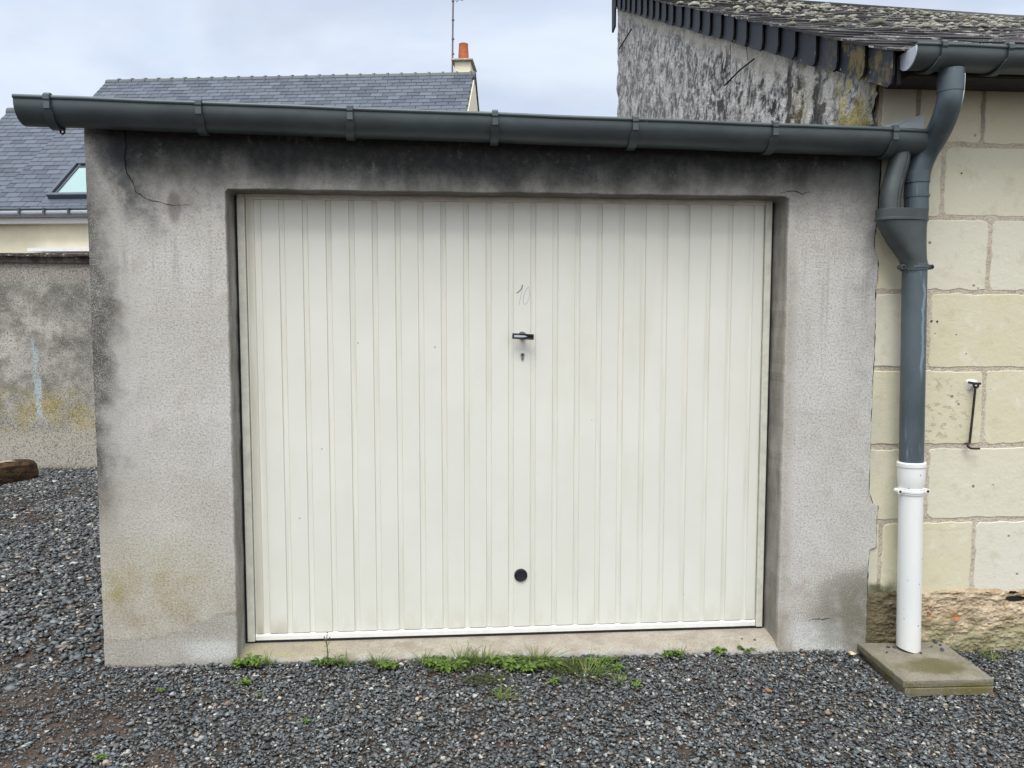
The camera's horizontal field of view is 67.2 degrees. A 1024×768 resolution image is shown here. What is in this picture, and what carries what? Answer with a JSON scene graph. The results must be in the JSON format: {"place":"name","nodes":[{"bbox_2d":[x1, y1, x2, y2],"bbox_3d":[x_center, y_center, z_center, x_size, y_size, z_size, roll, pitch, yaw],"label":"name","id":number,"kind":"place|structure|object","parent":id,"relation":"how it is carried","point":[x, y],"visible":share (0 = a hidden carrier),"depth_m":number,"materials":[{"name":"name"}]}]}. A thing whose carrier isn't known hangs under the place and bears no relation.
{"place":"outdoors","nodes":[
{"label":"outdoors","id":0,"kind":"place"},
{"bbox_2d":[0,467,1023,767],"bbox_3d":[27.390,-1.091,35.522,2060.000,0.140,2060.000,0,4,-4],"label":"ground","id":1,"kind":"structure","parent":0,"point":[110,717],"depth_m":2.98,"materials":[{"name":"grey gravel"}]},
{"bbox_2d":[0,459,38,485],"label":"timber beam","id":2,"kind":"structure","parent":1,"relation":"on","point":[15,470],"depth_m":7.15,"materials":[{"name":"brown wood"}]},
{"bbox_2d":[0,252,96,468],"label":"boundary wall","id":3,"kind":"structure","parent":1,"relation":"on","point":[47,410],"depth_m":7.77,"materials":[{"name":"grey cement render"}]},
{"bbox_2d":[93,753,108,760],"bbox_3d":[-1.400,1.274,2.625,0.043,0.018,0.051,0,4,-4],"label":"weed sprout","id":4,"kind":"object","parent":1,"relation":"on","point":[102,756],"visible":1,"depth_m":2.63,"materials":[{"name":"green plant"}]},
{"bbox_2d":[0,0,478,254],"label":"slate roofed house","id":5,"kind":"structure","parent":1,"relation":"on","point":[43,199],"depth_m":13.60,"materials":[{"name":"grey stone"}]},
{"bbox_2d":[236,678,251,684],"bbox_3d":[-1.097,1.219,3.157,0.068,0.020,0.057,0,4,-4],"label":"weed sprout","id":6,"kind":"object","parent":1,"relation":"on","point":[245,680],"visible":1,"depth_m":3.15,"materials":[{"name":"green plant"}]},
{"bbox_2d":[228,653,268,667],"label":"leafy weed","id":7,"kind":"object","parent":1,"relation":"on","point":[252,661],"visible":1,"depth_m":3.31,"materials":[{"name":"green plant"}]},
{"bbox_2d":[248,647,281,667],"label":"grass tuft","id":8,"kind":"object","parent":1,"relation":"on","point":[267,661],"visible":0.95,"depth_m":3.34,"materials":[{"name":"plant"}]},
{"bbox_2d":[309,632,344,666],"bbox_3d":[-0.794,1.140,3.315,0.169,0.148,0.092,0,4,-4],"label":"tall weed","id":9,"kind":"object","parent":1,"relation":"on","point":[324,660],"visible":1,"depth_m":3.32,"materials":[{"name":"green plant"}]},
{"bbox_2d":[328,651,358,669],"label":"grass tuft","id":10,"kind":"object","parent":1,"relation":"on","point":[345,662],"visible":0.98,"depth_m":3.33,"materials":[{"name":"plant"}]},
{"bbox_2d":[356,650,395,666],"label":"grass tuft","id":11,"kind":"object","parent":1,"relation":"on","point":[373,659],"visible":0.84,"depth_m":3.36,"materials":[{"name":"plant"}]},
{"bbox_2d":[376,660,399,669],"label":"leafy weed","id":12,"kind":"object","parent":1,"relation":"on","point":[384,665],"visible":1,"depth_m":3.30,"materials":[{"name":"green plant"}]},
{"bbox_2d":[407,647,439,665],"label":"grass tuft","id":13,"kind":"object","parent":1,"relation":"on","point":[422,659],"visible":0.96,"depth_m":3.38,"materials":[{"name":"plant"}]},
{"bbox_2d":[423,653,453,666],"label":"leafy weed","id":14,"kind":"object","parent":1,"relation":"on","point":[429,662],"visible":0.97,"depth_m":3.33,"materials":[{"name":"green plant"}]},
{"bbox_2d":[434,651,470,672],"bbox_3d":[-0.248,1.196,3.302,0.177,0.058,0.118,0,4,-4],"label":"leafy weed","id":15,"kind":"object","parent":1,"relation":"on","point":[448,666],"visible":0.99,"depth_m":3.30,"materials":[{"name":"green plant"}]},
{"bbox_2d":[436,642,480,666],"bbox_3d":[-0.240,1.181,3.361,0.281,0.083,0.256,0,4,-4],"label":"grass tuft","id":16,"kind":"object","parent":1,"relation":"on","point":[467,652],"visible":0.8,"depth_m":3.40,"materials":[{"name":"plant"}]},
{"bbox_2d":[12,92,928,666],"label":"garage","id":17,"kind":"structure","parent":1,"relation":"on","point":[392,382],"depth_m":3.44,"materials":[{"name":"concrete"}]},
{"bbox_2d":[245,199,764,642],"bbox_3d":[-0.003,0.163,3.487,2.380,2.002,0.086,0,4,-4],"label":"door","id":18,"kind":"structure","parent":17,"relation":"in","point":[468,418],"depth_m":3.49,"materials":[{"name":"beige paint"}]},
{"bbox_2d":[458,645,505,666],"bbox_3d":[-0.140,1.185,3.365,0.238,0.071,0.250,-4,6,-40],"label":"grass tuft","id":19,"kind":"object","parent":1,"relation":"on","point":[486,654],"visible":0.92,"depth_m":3.38,"materials":[{"name":"plant"}]},
{"bbox_2d":[464,672,508,684],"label":"moss clump","id":20,"kind":"object","parent":1,"relation":"on","point":[487,680],"visible":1,"depth_m":3.20,"materials":[{"name":"green plant"}]},
{"bbox_2d":[484,679,522,703],"bbox_3d":[-0.043,1.222,3.064,0.182,0.070,0.172,0,4,-4],"label":"grass tuft","id":21,"kind":"object","parent":1,"relation":"on","point":[500,696],"visible":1,"depth_m":3.08,"materials":[{"name":"plant"}]},
{"bbox_2d":[485,651,521,667],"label":"leafy weed","id":22,"kind":"object","parent":1,"relation":"on","point":[507,660],"visible":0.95,"depth_m":3.35,"materials":[{"name":"green plant"}]},
{"bbox_2d":[423,654,621,674],"bbox_3d":[0.048,1.216,3.325,0.885,0.030,0.204,0,4,-1],"label":"ground moss","id":23,"kind":"object","parent":1,"relation":"on","point":[616,659],"visible":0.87,"depth_m":3.37,"materials":[{"name":"green plant"}]},
{"bbox_2d":[504,657,542,671],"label":"leafy weed","id":24,"kind":"object","parent":1,"relation":"on","point":[524,666],"visible":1,"depth_m":3.29,"materials":[{"name":"green plant"}]},
{"bbox_2d":[496,642,577,669],"bbox_3d":[0.124,1.183,3.386,0.380,0.083,0.240,-2,5,-22],"label":"grass tuft","id":25,"kind":"object","parent":1,"relation":"on","point":[543,655],"visible":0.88,"depth_m":3.40,"materials":[{"name":"plant"}]},
{"bbox_2d":[534,653,561,667],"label":"leafy weed","id":26,"kind":"object","parent":1,"relation":"on","point":[543,662],"visible":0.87,"depth_m":3.34,"materials":[{"name":"green plant"}]},
{"bbox_2d":[545,675,561,683],"bbox_3d":[0.170,1.232,3.191,0.082,0.020,0.059,-3,5,-36],"label":"weed sprout","id":27,"kind":"object","parent":1,"relation":"on","point":[554,680],"visible":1,"depth_m":3.19,"materials":[{"name":"green plant"}]},
{"bbox_2d":[538,659,590,673],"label":"moss clump","id":28,"kind":"object","parent":1,"relation":"on","point":[546,667],"visible":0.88,"depth_m":3.31,"materials":[{"name":"green plant"}]},
{"bbox_2d":[541,648,622,688],"bbox_3d":[0.315,1.189,3.252,0.411,0.108,0.367,0,4,-4],"label":"grass tuft","id":29,"kind":"object","parent":1,"relation":"on","point":[584,669],"visible":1,"depth_m":3.29,"materials":[{"name":"plant"}]},
{"bbox_2d":[585,655,612,666],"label":"leafy weed","id":30,"kind":"object","parent":1,"relation":"on","point":[603,660],"visible":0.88,"depth_m":3.37,"materials":[{"name":"green plant"}]},
{"bbox_2d":[604,661,625,670],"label":"leafy weed","id":31,"kind":"object","parent":1,"relation":"on","point":[617,667],"visible":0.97,"depth_m":3.31,"materials":[{"name":"green plant"}]},
{"bbox_2d":[603,670,635,686],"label":"grass tuft","id":32,"kind":"object","parent":1,"relation":"on","point":[621,677],"visible":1,"depth_m":3.22,"materials":[{"name":"plant"}]},
{"bbox_2d":[629,680,641,687],"bbox_3d":[0.515,1.240,3.180,0.056,0.016,0.061,0,4,-4],"label":"weed sprout","id":33,"kind":"object","parent":1,"relation":"on","point":[636,684],"visible":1,"depth_m":3.18,"materials":[{"name":"green plant"}]},
{"bbox_2d":[661,646,683,656],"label":"leafy weed","id":34,"kind":"object","parent":1,"relation":"on","point":[670,652],"visible":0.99,"depth_m":3.46,"materials":[{"name":"green plant"}]},
{"bbox_2d":[711,646,727,655],"bbox_3d":[0.936,1.210,3.491,0.072,0.021,0.082,3,5,33],"label":"weed sprout","id":35,"kind":"object","parent":1,"relation":"on","point":[720,649],"visible":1,"depth_m":3.50,"materials":[{"name":"green plant"}]},
{"bbox_2d":[737,645,756,651],"bbox_3d":[1.068,1.208,3.522,0.083,0.026,0.071,-2,5,-29],"label":"weed sprout","id":36,"kind":"object","parent":1,"relation":"on","point":[747,649],"visible":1,"depth_m":3.51,"materials":[{"name":"green plant"}]},
{"bbox_2d":[612,0,1023,653],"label":"stone house","id":37,"kind":"structure","parent":1,"relation":"on","point":[794,62],"depth_m":3.55,"materials":[{"name":"beige stone"}]},
{"bbox_2d":[874,66,965,652],"bbox_3d":[1.749,-0.047,3.359,0.325,2.503,0.215,3,5,39],"label":"drainpipe","id":38,"kind":"object","parent":37,"relation":"attached to","point":[903,231],"visible":0.97,"depth_m":3.34,"materials":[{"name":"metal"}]},
{"bbox_2d":[951,613,960,620],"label":"dry leaf","id":39,"kind":"object","parent":37,"relation":"attached to","point":[955,616],"visible":1,"depth_m":3.55,"materials":[{"name":"orange plant"}]},
{"bbox_2d":[964,379,980,449],"bbox_3d":[2.100,0.139,3.511,0.072,0.321,0.042,0,4,-4],"label":"door hook","id":40,"kind":"object","parent":37,"relation":"attached to","point":[972,384],"depth_m":3.50,"materials":[{"name":"black metal"}]},
{"bbox_2d":[861,652,992,696],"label":"paving slab","id":41,"kind":"structure","parent":1,"relation":"on","point":[946,691],"depth_m":3.19,"materials":[{"name":"concrete"}]},
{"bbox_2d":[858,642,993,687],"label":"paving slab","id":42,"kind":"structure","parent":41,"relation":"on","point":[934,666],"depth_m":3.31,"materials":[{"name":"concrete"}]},
{"bbox_2d":[970,646,1006,662],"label":"grass tuft","id":43,"kind":"object","parent":1,"relation":"on","point":[989,659],"visible":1,"depth_m":3.50,"materials":[{"name":"plant"}]},
{"bbox_2d":[0,0,1023,118],"label":"sky","id":44,"kind":"structure","parent":0,"point":[554,57],"materials":[{"name":"white"}]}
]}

